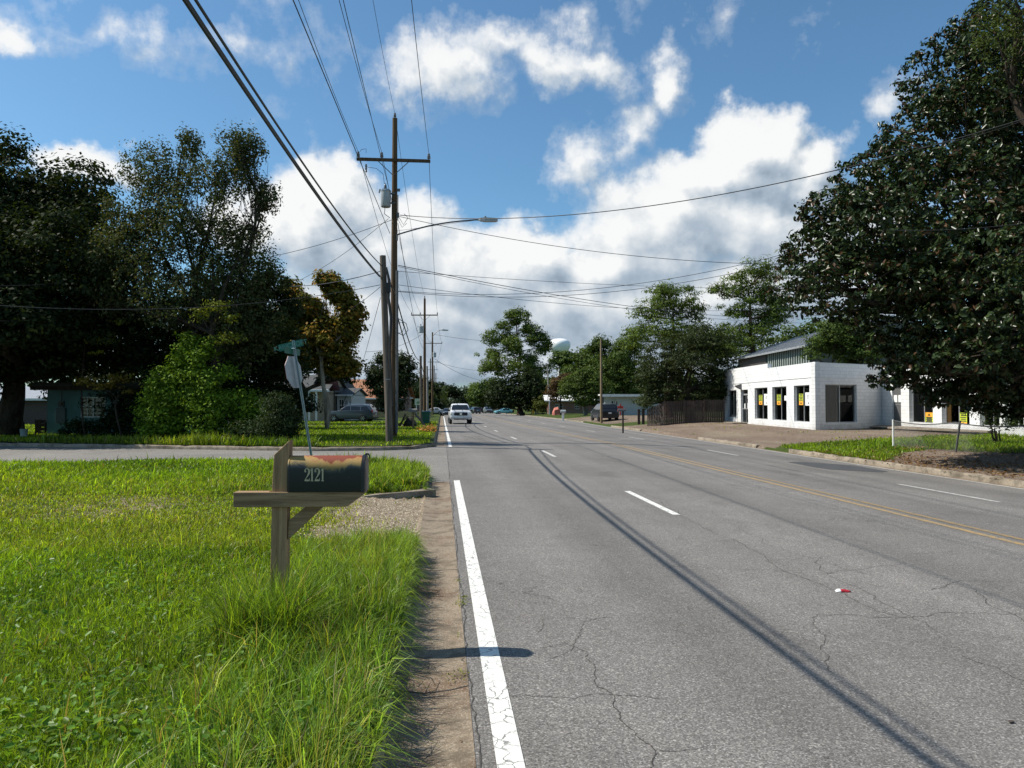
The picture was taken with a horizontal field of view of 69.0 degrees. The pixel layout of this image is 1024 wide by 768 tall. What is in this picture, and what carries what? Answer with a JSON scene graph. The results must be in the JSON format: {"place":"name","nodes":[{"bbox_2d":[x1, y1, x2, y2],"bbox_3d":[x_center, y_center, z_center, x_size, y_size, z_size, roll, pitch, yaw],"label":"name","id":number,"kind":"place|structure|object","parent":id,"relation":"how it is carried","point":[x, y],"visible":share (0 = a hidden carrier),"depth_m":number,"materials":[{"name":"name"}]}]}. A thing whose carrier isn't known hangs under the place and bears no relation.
{"place":"outdoors","nodes":[
{"label":"outdoors","id":0,"kind":"place"},
{"bbox_2d":[0,446,428,767],"bbox_3d":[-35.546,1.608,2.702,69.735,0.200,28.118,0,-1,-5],"label":"lawn","id":1,"kind":"structure","parent":0,"point":[378,514],"depth_m":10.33,"materials":[{"name":"green plant"}]},
{"bbox_2d":[0,531,375,767],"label":"broadleaf weeds","id":2,"kind":"object","parent":1,"relation":"on","point":[46,719],"visible":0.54,"depth_m":3.29,"materials":[{"name":"green plant"}]},
{"bbox_2d":[0,511,449,767],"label":"kerb grass","id":3,"kind":"structure","parent":1,"relation":"on","point":[401,571],"depth_m":3.71,"materials":[{"name":"green plant"}]},
{"bbox_2d":[168,550,358,668],"bbox_3d":[-1.490,1.385,4.606,1.348,0.652,1.395,0,-1,-5],"label":"grass clump","id":4,"kind":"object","parent":1,"relation":"on","point":[273,601],"depth_m":4.43,"materials":[{"name":"green plant"}]},
{"bbox_2d":[274,339,311,454],"bbox_3d":[-4.996,0.570,17.164,0.840,3.235,0.535,1,-2,-36],"label":"stop sign","id":5,"kind":"object","parent":1,"relation":"on","point":[293,371],"visible":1,"depth_m":17.20,"materials":[{"name":"metal"}]},
{"bbox_2d":[233,440,369,591],"bbox_3d":[-1.382,1.098,4.930,0.876,1.450,0.178,0,-1,-2],"label":"mailbox","id":6,"kind":"object","parent":1,"relation":"on","point":[312,485],"visible":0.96,"depth_m":4.87,"materials":[{"name":"brown wood"}]},
{"bbox_2d":[361,453,369,491],"bbox_3d":[-0.968,0.585,4.958,0.047,0.252,0.178,0,-1,-2],"label":"door","id":7,"kind":"structure","parent":6,"relation":"in","point":[365,461],"depth_m":4.90,"materials":[{"name":"black metal"}]},
{"bbox_2d":[372,560,414,767],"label":"kerb","id":8,"kind":"structure","parent":1,"relation":"on","point":[381,752],"depth_m":3.84,"materials":[{"name":"concrete"}]},
{"bbox_2d":[361,488,435,498],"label":"kerb","id":9,"kind":"structure","parent":1,"relation":"on","point":[430,492],"depth_m":12.56,"materials":[{"name":"concrete"}]},
{"bbox_2d":[367,455,436,492],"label":"kerb grass","id":10,"kind":"structure","parent":1,"relation":"on","point":[425,474],"depth_m":13.71,"materials":[{"name":"green plant"}]},
{"bbox_2d":[0,446,434,477],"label":"side street","id":11,"kind":"structure","parent":0,"point":[11,453],"depth_m":23.69,"materials":[{"name":"grey asphalt"}]},
{"bbox_2d":[31,496,422,538],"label":"gravel","id":12,"kind":"structure","parent":0,"point":[374,501],"depth_m":10.66,"materials":[{"name":"beige gravel"}]},
{"bbox_2d":[0,407,516,447],"bbox_3d":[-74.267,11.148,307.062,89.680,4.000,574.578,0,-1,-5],"label":"verge","id":13,"kind":"structure","parent":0,"point":[436,417],"depth_m":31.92,"materials":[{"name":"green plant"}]},
{"bbox_2d":[0,385,46,424],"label":"neighbour house","id":14,"kind":"structure","parent":13,"relation":"on","point":[35,407],"depth_m":59.97,"materials":[{"name":"grey wood"}]},
{"bbox_2d":[35,419,46,434],"bbox_3d":[-22.799,2.080,36.174,0.500,0.750,0.430,0,-1,0],"label":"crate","id":15,"kind":"object","parent":13,"relation":"on","point":[39,426],"visible":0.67,"depth_m":35.97,"materials":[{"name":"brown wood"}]},
{"bbox_2d":[0,121,165,442],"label":"oak tree","id":16,"kind":"object","parent":13,"relation":"on","point":[43,225],"visible":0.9,"depth_m":30.47,"materials":[{"name":"green plant"}]},
{"bbox_2d":[60,249,129,443],"bbox_3d":[-17.233,-1.590,30.596,2.943,8.125,1.434,0,-1,4],"label":"sapling","id":17,"kind":"object","parent":13,"relation":"on","point":[97,340],"visible":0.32,"depth_m":30.60,"materials":[{"name":"green plant"}]},
{"bbox_2d":[56,406,144,437],"bbox_3d":[-17.785,1.743,32.467,4.277,1.618,2.051,0,-1,-5],"label":"shrub","id":18,"kind":"object","parent":13,"relation":"on","point":[97,428],"visible":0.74,"depth_m":32.13,"materials":[{"name":"green plant"}]},
{"bbox_2d":[71,372,136,444],"bbox_3d":[-16.382,0.970,29.802,2.526,2.923,1.526,0,-1,-5],"label":"sapling","id":19,"kind":"object","parent":13,"relation":"on","point":[114,381],"visible":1,"depth_m":29.76,"materials":[{"name":"green plant"}]},
{"bbox_2d":[30,382,239,433],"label":"teal house","id":20,"kind":"structure","parent":13,"relation":"on","point":[63,399],"depth_m":35.98,"materials":[{"name":"paint"}]},
{"bbox_2d":[82,397,104,416],"bbox_3d":[-20.270,1.122,36.078,1.220,1.000,0.070,0,-1,0],"label":"window","id":21,"kind":"structure","parent":20,"relation":"in","point":[85,414],"depth_m":36.10,"materials":[{"name":"grey glass"}]},
{"bbox_2d":[25,321,316,399],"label":"hedge tree","id":22,"kind":"object","parent":13,"relation":"on","point":[134,378],"visible":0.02,"depth_m":45.84,"materials":[{"name":"green plant"}]},
{"bbox_2d":[36,430,321,446],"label":"roadside weeds","id":23,"kind":"object","parent":13,"relation":"on","point":[195,439],"visible":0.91,"depth_m":26.28,"materials":[{"name":"green plant"}]},
{"bbox_2d":[69,119,293,422],"bbox_3d":[-13.492,-4.185,30.558,8.959,13.334,5.534,0,-1,-5],"label":"slender tree","id":24,"kind":"object","parent":13,"relation":"on","point":[240,157],"visible":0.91,"depth_m":29.95,"materials":[{"name":"green plant"}]},
{"bbox_2d":[126,330,267,445],"bbox_3d":[-11.781,0.165,28.266,5.322,4.494,3.289,0,-1,-5],"label":"green shrub","id":25,"kind":"object","parent":13,"relation":"on","point":[193,404],"visible":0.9,"depth_m":27.77,"materials":[{"name":"green plant"}]},
{"bbox_2d":[77,252,322,433],"bbox_3d":[-13.695,-1.558,33.137,10.572,8.657,6.375,0,-1,10],"label":"thicket tree","id":26,"kind":"object","parent":13,"relation":"on","point":[272,371],"visible":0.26,"depth_m":32.46,"materials":[{"name":"green plant"}]},
{"bbox_2d":[188,299,247,445],"bbox_3d":[-11.103,-0.449,28.290,2.207,5.657,1.440,0,-1,13],"label":"sapling","id":27,"kind":"object","parent":13,"relation":"on","point":[217,309],"visible":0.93,"depth_m":28.23,"materials":[{"name":"green plant"}]},
{"bbox_2d":[0,418,439,450],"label":"kerb","id":28,"kind":"structure","parent":13,"relation":"on","point":[202,447],"depth_m":25.80,"materials":[{"name":"concrete"}]},
{"bbox_2d":[29,380,449,415],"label":"woods","id":29,"kind":"object","parent":13,"relation":"on","point":[441,401],"visible":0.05,"depth_m":159.50,"materials":[{"name":"green plant"}]},
{"bbox_2d":[217,389,311,446],"bbox_3d":[-9.072,1.286,27.138,3.258,2.193,2.665,0,-2,19],"label":"drooping shrub","id":30,"kind":"object","parent":13,"relation":"on","point":[274,420],"visible":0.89,"depth_m":26.86,"materials":[{"name":"green plant"}]},
{"bbox_2d":[279,367,346,420],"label":"beige house","id":31,"kind":"structure","parent":13,"relation":"on","point":[314,416],"depth_m":78.03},
{"bbox_2d":[313,376,354,392],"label":"gray house roof","id":32,"kind":"structure","parent":31,"relation":"attached to","point":[336,387],"depth_m":79.47,"materials":[{"name":"grey"}]},
{"bbox_2d":[281,269,370,428],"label":"sycamore tree","id":33,"kind":"object","parent":13,"relation":"on","point":[333,338],"visible":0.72,"depth_m":45.46,"materials":[{"name":"green plant"}]},
{"bbox_2d":[278,356,376,423],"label":"dark tree","id":34,"kind":"object","parent":13,"relation":"on","point":[333,379],"visible":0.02,"depth_m":61.93,"materials":[{"name":"green plant"}]},
{"bbox_2d":[334,388,367,419],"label":"white annex","id":35,"kind":"object","parent":13,"relation":"on","point":[345,396],"visible":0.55,"depth_m":82.91,"materials":[{"name":"white paint"}]},
{"bbox_2d":[330,404,377,421],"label":"parked car","id":36,"kind":"object","parent":13,"relation":"on","point":[363,412],"visible":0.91,"depth_m":73.50,"materials":[{"name":"grey paint"}]},
{"bbox_2d":[352,379,414,416],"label":"brick house","id":37,"kind":"structure","parent":13,"relation":"on","point":[369,400],"depth_m":109.14,"materials":[{"name":"brown brick"}]},
{"bbox_2d":[380,255,395,442],"bbox_3d":[-4.671,-1.070,28.018,0.538,7.287,2.008,0,-1,-5],"label":"utility pole","id":38,"kind":"object","parent":13,"relation":"on","point":[386,286],"visible":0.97,"depth_m":27.21,"materials":[{"name":"brown wood"}]},
{"bbox_2d":[0,285,378,309],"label":"service cable","id":39,"kind":"object","parent":38,"relation":"attached to","point":[180,308],"visible":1,"depth_m":24.45,"materials":[{"name":"black rubber"}]},
{"bbox_2d":[182,0,379,276],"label":"telephone cable","id":40,"kind":"object","parent":38,"relation":"attached to","point":[212,42],"visible":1,"depth_m":9.84,"materials":[{"name":"black rubber"}]},
{"bbox_2d":[188,0,379,275],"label":"telephone cable","id":41,"kind":"object","parent":38,"relation":"attached to","point":[274,130],"visible":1,"depth_m":10.81,"materials":[{"name":"black rubber"}]},
{"bbox_2d":[194,0,380,264],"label":"telephone cable","id":42,"kind":"object","parent":38,"relation":"attached to","point":[240,69],"visible":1,"depth_m":10.20,"materials":[{"name":"black rubber"}]},
{"bbox_2d":[359,350,420,412],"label":"round tree","id":43,"kind":"object","parent":13,"relation":"on","point":[374,380],"visible":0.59,"depth_m":61.53,"materials":[{"name":"green plant"}]},
{"bbox_2d":[411,296,437,410],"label":"utility pole","id":44,"kind":"object","parent":13,"relation":"on","point":[422,330],"visible":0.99,"depth_m":85.97,"materials":[{"name":"brown wood"}]},
{"bbox_2d":[356,113,497,445],"bbox_3d":[-3.604,-4.456,31.561,5.994,14.264,0.524,0,-1,-2],"label":"utility pole","id":45,"kind":"object","parent":13,"relation":"on","point":[386,202],"visible":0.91,"depth_m":31.50,"materials":[{"name":"brown wood"}]},
{"bbox_2d":[293,0,389,232],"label":"power line","id":46,"kind":"object","parent":45,"relation":"attached to","point":[334,100],"visible":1,"depth_m":17.41,"materials":[{"name":"black rubber"}]},
{"bbox_2d":[398,265,733,316],"bbox_3d":[6.566,-5.230,45.846,0.029,1.169,36.574,-1,-2,39],"label":"service cable","id":47,"kind":"object","parent":45,"relation":"attached to","point":[546,293],"visible":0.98,"depth_m":39.07,"materials":[{"name":"black rubber"}]},
{"bbox_2d":[402,249,801,294],"bbox_3d":[4.215,-4.827,30.830,18.140,2.145,0.019,0,-1,4],"label":"service cable","id":48,"kind":"object","parent":45,"relation":"attached to","point":[589,289],"visible":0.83,"depth_m":30.88,"materials":[{"name":"black rubber"}]},
{"bbox_2d":[398,252,817,296],"bbox_3d":[4.351,-4.642,30.825,18.410,2.020,0.019,0,-1,4],"label":"service cable","id":49,"kind":"object","parent":45,"relation":"attached to","point":[602,292],"visible":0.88,"depth_m":30.83,"materials":[{"name":"black rubber"}]},
{"bbox_2d":[399,216,822,264],"bbox_3d":[6.045,-6.242,32.866,21.813,1.687,0.023,0,-1,-7],"label":"service cable","id":50,"kind":"object","parent":45,"relation":"attached to","point":[586,250],"visible":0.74,"depth_m":32.50,"materials":[{"name":"black rubber"}]},
{"bbox_2d":[400,119,1023,218],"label":"service cable","id":51,"kind":"object","parent":45,"relation":"attached to","point":[729,192],"visible":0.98,"depth_m":23.41,"materials":[{"name":"black rubber"}]},
{"bbox_2d":[426,329,447,414],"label":"utility pole","id":52,"kind":"object","parent":13,"relation":"on","point":[432,394],"visible":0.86,"depth_m":139.91,"materials":[{"name":"brown wood"}]},
{"bbox_2d":[411,371,463,398],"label":"oak tree","id":53,"kind":"object","parent":13,"relation":"on","point":[454,390],"visible":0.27,"depth_m":188.83,"materials":[{"name":"green plant"}]},
{"bbox_2d":[429,446,449,481],"bbox_3d":[-2.064,2.150,21.354,0.420,0.001,12.400,0,-1,-5],"label":"side street mouth","id":54,"kind":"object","parent":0,"point":[439,466],"visible":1,"depth_m":18.84},
{"bbox_2d":[448,385,472,405],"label":"broad tree","id":55,"kind":"object","parent":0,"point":[453,400],"visible":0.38,"depth_m":327.30,"materials":[{"name":"green plant"}]},
{"bbox_2d":[0,0,1023,396],"label":"sky","id":56,"kind":"structure","parent":0,"point":[533,108],"materials":[{"name":"blue"}]},
{"bbox_2d":[443,412,1023,767],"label":"road","id":57,"kind":"structure","parent":0,"point":[726,666],"depth_m":6.11,"materials":[{"name":"grey asphalt"}]},
{"bbox_2d":[383,481,475,767],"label":"gutter","id":58,"kind":"object","parent":57,"relation":"on","point":[447,713],"visible":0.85,"depth_m":4.56,"materials":[{"name":"concrete"}]},
{"bbox_2d":[435,416,445,445],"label":"gutter","id":59,"kind":"object","parent":57,"relation":"on","point":[440,439],"visible":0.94,"depth_m":38.77,"materials":[{"name":"concrete"}]},
{"bbox_2d":[447,404,472,423],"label":"pickup truck","id":60,"kind":"object","parent":57,"relation":"on","point":[459,411],"visible":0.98,"depth_m":70.52,"materials":[{"name":"white paint"}]},
{"bbox_2d":[454,480,524,767],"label":"edge line","id":61,"kind":"object","parent":57,"relation":"on","point":[507,748],"visible":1,"depth_m":4.56,"materials":[{"name":"white paint"}]},
{"bbox_2d":[625,491,679,514],"bbox_3d":[2.323,1.992,12.627,0.115,0.001,3.000,0,-1,-5],"label":"lane marking","id":62,"kind":"object","parent":57,"relation":"on","point":[654,504],"visible":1,"depth_m":12.37,"materials":[{"name":"white paint"}]},
{"bbox_2d":[395,442,1023,767],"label":"road crack","id":63,"kind":"object","parent":57,"relation":"on","point":[480,757],"visible":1,"depth_m":5.07,"materials":[{"name":"black asphalt"}]},
{"bbox_2d":[472,414,1023,545],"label":"yellow line","id":64,"kind":"object","parent":57,"relation":"on","point":[1011,541],"visible":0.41,"depth_m":12.39,"materials":[{"name":"paint"}]},
{"bbox_2d":[494,418,1023,540],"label":"yellow line","id":65,"kind":"object","parent":57,"relation":"on","point":[829,494],"visible":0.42,"depth_m":12.97,"materials":[{"name":"paint"}]},
{"bbox_2d":[613,427,1023,488],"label":"gutter","id":66,"kind":"object","parent":57,"relation":"on","point":[855,463],"visible":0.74,"depth_m":23.51,"materials":[{"name":"concrete"}]},
{"bbox_2d":[790,462,886,471],"bbox_3d":[9.496,2.426,21.919,2.026,0.107,3.231,0,-1,1],"label":"tar patch","id":67,"kind":"object","parent":57,"relation":"on","point":[837,466],"visible":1,"depth_m":21.70,"materials":[{"name":"grey asphalt"}]},
{"bbox_2d":[501,409,1023,487],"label":"ground","id":68,"kind":"structure","parent":0,"point":[771,437],"depth_m":36.59,"materials":[{"name":"beige concrete"}]},
{"bbox_2d":[464,376,498,412],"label":"broad tree","id":69,"kind":"object","parent":68,"relation":"on","point":[475,398],"visible":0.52,"depth_m":228.12,"materials":[{"name":"green plant"}]},
{"bbox_2d":[480,364,549,415],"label":"oak tree","id":70,"kind":"object","parent":68,"relation":"on","point":[502,392],"visible":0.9,"depth_m":140.57,"materials":[{"name":"green plant"}]},
{"bbox_2d":[474,303,556,414],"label":"tree","id":71,"kind":"object","parent":68,"relation":"on","point":[491,363],"visible":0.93,"depth_m":149.42,"materials":[{"name":"green plant"}]},
{"bbox_2d":[531,394,547,413],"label":"shrub","id":72,"kind":"object","parent":68,"relation":"on","point":[539,404],"visible":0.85,"depth_m":134.49,"materials":[{"name":"green plant"}]},
{"bbox_2d":[542,372,572,414],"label":"russet tree","id":73,"kind":"object","parent":68,"relation":"on","point":[554,382],"visible":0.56,"depth_m":117.51,"materials":[{"name":"brown plant"}]},
{"bbox_2d":[550,339,570,374],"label":"water tower","id":74,"kind":"structure","parent":68,"relation":"on","point":[562,344],"depth_m":514.88,"materials":[{"name":"white metal"}]},
{"bbox_2d":[544,345,586,394],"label":"broad tree","id":75,"kind":"object","parent":68,"relation":"on","point":[561,359],"visible":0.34,"depth_m":178.58,"materials":[{"name":"green plant"}]},
{"bbox_2d":[543,395,594,414],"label":"red brick house","id":76,"kind":"structure","parent":68,"relation":"on","point":[568,406],"depth_m":131.94,"materials":[{"name":"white brick"}]},
{"bbox_2d":[556,366,615,415],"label":"crape myrtle","id":77,"kind":"object","parent":68,"relation":"on","point":[588,386],"visible":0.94,"depth_m":102.17,"materials":[{"name":"green plant"}]},
{"bbox_2d":[560,332,629,406],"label":"broad tree","id":78,"kind":"object","parent":68,"relation":"on","point":[593,349],"visible":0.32,"depth_m":127.18,"materials":[{"name":"green plant"}]},
{"bbox_2d":[600,339,602,422],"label":"utility pole","id":79,"kind":"object","parent":68,"relation":"on","point":[601,408],"visible":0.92,"depth_m":69.93,"materials":[{"name":"beige wood"}]},
{"bbox_2d":[591,403,618,421],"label":"parked car","id":80,"kind":"object","parent":68,"relation":"on","point":[610,411],"visible":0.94,"depth_m":73.79,"materials":[{"name":"black paint"}]},
{"bbox_2d":[584,336,658,393],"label":"broad tree","id":81,"kind":"object","parent":68,"relation":"on","point":[626,367],"visible":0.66,"depth_m":112.84,"materials":[{"name":"green plant"}]},
{"bbox_2d":[526,372,723,411],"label":"woods","id":82,"kind":"object","parent":68,"relation":"on","point":[716,398],"visible":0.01,"depth_m":190.92,"materials":[{"name":"green plant"}]},
{"bbox_2d":[593,394,659,414],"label":"white bungalow","id":83,"kind":"object","parent":68,"relation":"on","point":[623,401],"visible":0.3,"depth_m":99.96,"materials":[{"name":"white paint"}]},
{"bbox_2d":[617,279,749,395],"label":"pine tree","id":84,"kind":"object","parent":68,"relation":"on","point":[659,302],"visible":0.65,"depth_m":81.38,"materials":[{"name":"green plant"}]},
{"bbox_2d":[628,319,742,409],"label":"oak tree","id":85,"kind":"object","parent":68,"relation":"on","point":[688,360],"visible":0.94,"depth_m":57.86,"materials":[{"name":"green plant"}]},
{"bbox_2d":[647,399,724,425],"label":"wooden fence","id":86,"kind":"object","parent":68,"relation":"on","point":[666,412],"visible":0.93,"depth_m":56.88,"materials":[{"name":"brown wood"}]},
{"bbox_2d":[698,437,759,447],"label":"kerb","id":87,"kind":"structure","parent":68,"relation":"on","point":[731,442],"depth_m":35.91,"materials":[{"name":"concrete"}]},
{"bbox_2d":[701,254,799,361],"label":"pine tree","id":88,"kind":"object","parent":68,"relation":"on","point":[771,315],"visible":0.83,"depth_m":73.52,"materials":[{"name":"green plant"}]},
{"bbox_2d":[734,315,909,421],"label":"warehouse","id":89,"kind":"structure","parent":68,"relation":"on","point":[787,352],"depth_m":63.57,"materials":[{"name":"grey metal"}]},
{"bbox_2d":[798,316,895,364],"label":"oak tree","id":90,"kind":"object","parent":68,"relation":"on","point":[832,339],"visible":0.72,"depth_m":51.65,"materials":[{"name":"green plant"}]},
{"bbox_2d":[724,362,1023,435],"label":"white shop","id":91,"kind":"structure","parent":68,"relation":"on","point":[790,396],"depth_m":43.71,"materials":[{"name":"paint"}]},
{"bbox_2d":[774,386,786,420],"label":"window","id":92,"kind":"structure","parent":91,"relation":"in","point":[779,396],"depth_m":46.73,"materials":[{"name":"metal"}]},
{"bbox_2d":[796,385,809,421],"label":"window","id":93,"kind":"structure","parent":91,"relation":"in","point":[806,394],"depth_m":43.12,"materials":[{"name":"metal"}]},
{"bbox_2d":[737,311,899,356],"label":"oak tree","id":94,"kind":"object","parent":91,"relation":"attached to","point":[795,331],"visible":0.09,"depth_m":82.88,"materials":[{"name":"green plant"}]},
{"bbox_2d":[824,384,857,424],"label":"window","id":95,"kind":"structure","parent":91,"relation":"in","point":[838,386],"depth_m":42.54,"materials":[{"name":"metal"}]},
{"bbox_2d":[894,386,900,425],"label":"door","id":96,"kind":"structure","parent":91,"relation":"in","point":[897,392],"depth_m":42.68,"materials":[{"name":"grey metal"}]},
{"bbox_2d":[913,384,932,422],"bbox_3d":[22.221,1.012,40.087,0.078,2.180,2.324,0,-1,0],"label":"window","id":97,"kind":"structure","parent":91,"relation":"in","point":[928,416],"depth_m":39.88,"materials":[{"name":"metal"}]},
{"bbox_2d":[759,0,1023,421],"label":"magnolia tree","id":98,"kind":"object","parent":68,"relation":"on","point":[975,351],"visible":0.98,"depth_m":20.76,"materials":[{"name":"green plant"}]},
{"bbox_2d":[789,449,1023,486],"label":"kerb","id":99,"kind":"structure","parent":68,"relation":"on","point":[986,478],"depth_m":20.96,"materials":[{"name":"concrete"}]},
{"bbox_2d":[810,440,1023,480],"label":"leaf litter","id":100,"kind":"object","parent":68,"relation":"on","point":[962,466],"visible":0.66,"depth_m":21.88,"materials":[{"name":"brown plant"}]},
{"bbox_2d":[892,419,1023,456],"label":"chain link fence","id":101,"kind":"object","parent":68,"relation":"on","point":[959,424],"visible":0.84,"depth_m":24.75,"materials":[{"name":"grey metal"}]},
{"bbox_2d":[961,0,1023,270],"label":"tree","id":102,"kind":"object","parent":68,"relation":"on","point":[1013,81],"visible":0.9,"depth_m":20.10,"materials":[{"name":"green plant"}]},
{"bbox_2d":[961,399,1023,441],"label":"fence bush","id":103,"kind":"object","parent":68,"relation":"on","point":[1003,423],"visible":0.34,"depth_m":27.34,"materials":[{"name":"green plant"}]},
{"bbox_2d":[778,432,1023,460],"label":"shop lawn","id":104,"kind":"structure","parent":0,"point":[844,445],"depth_m":28.05,"materials":[{"name":"green plant"}]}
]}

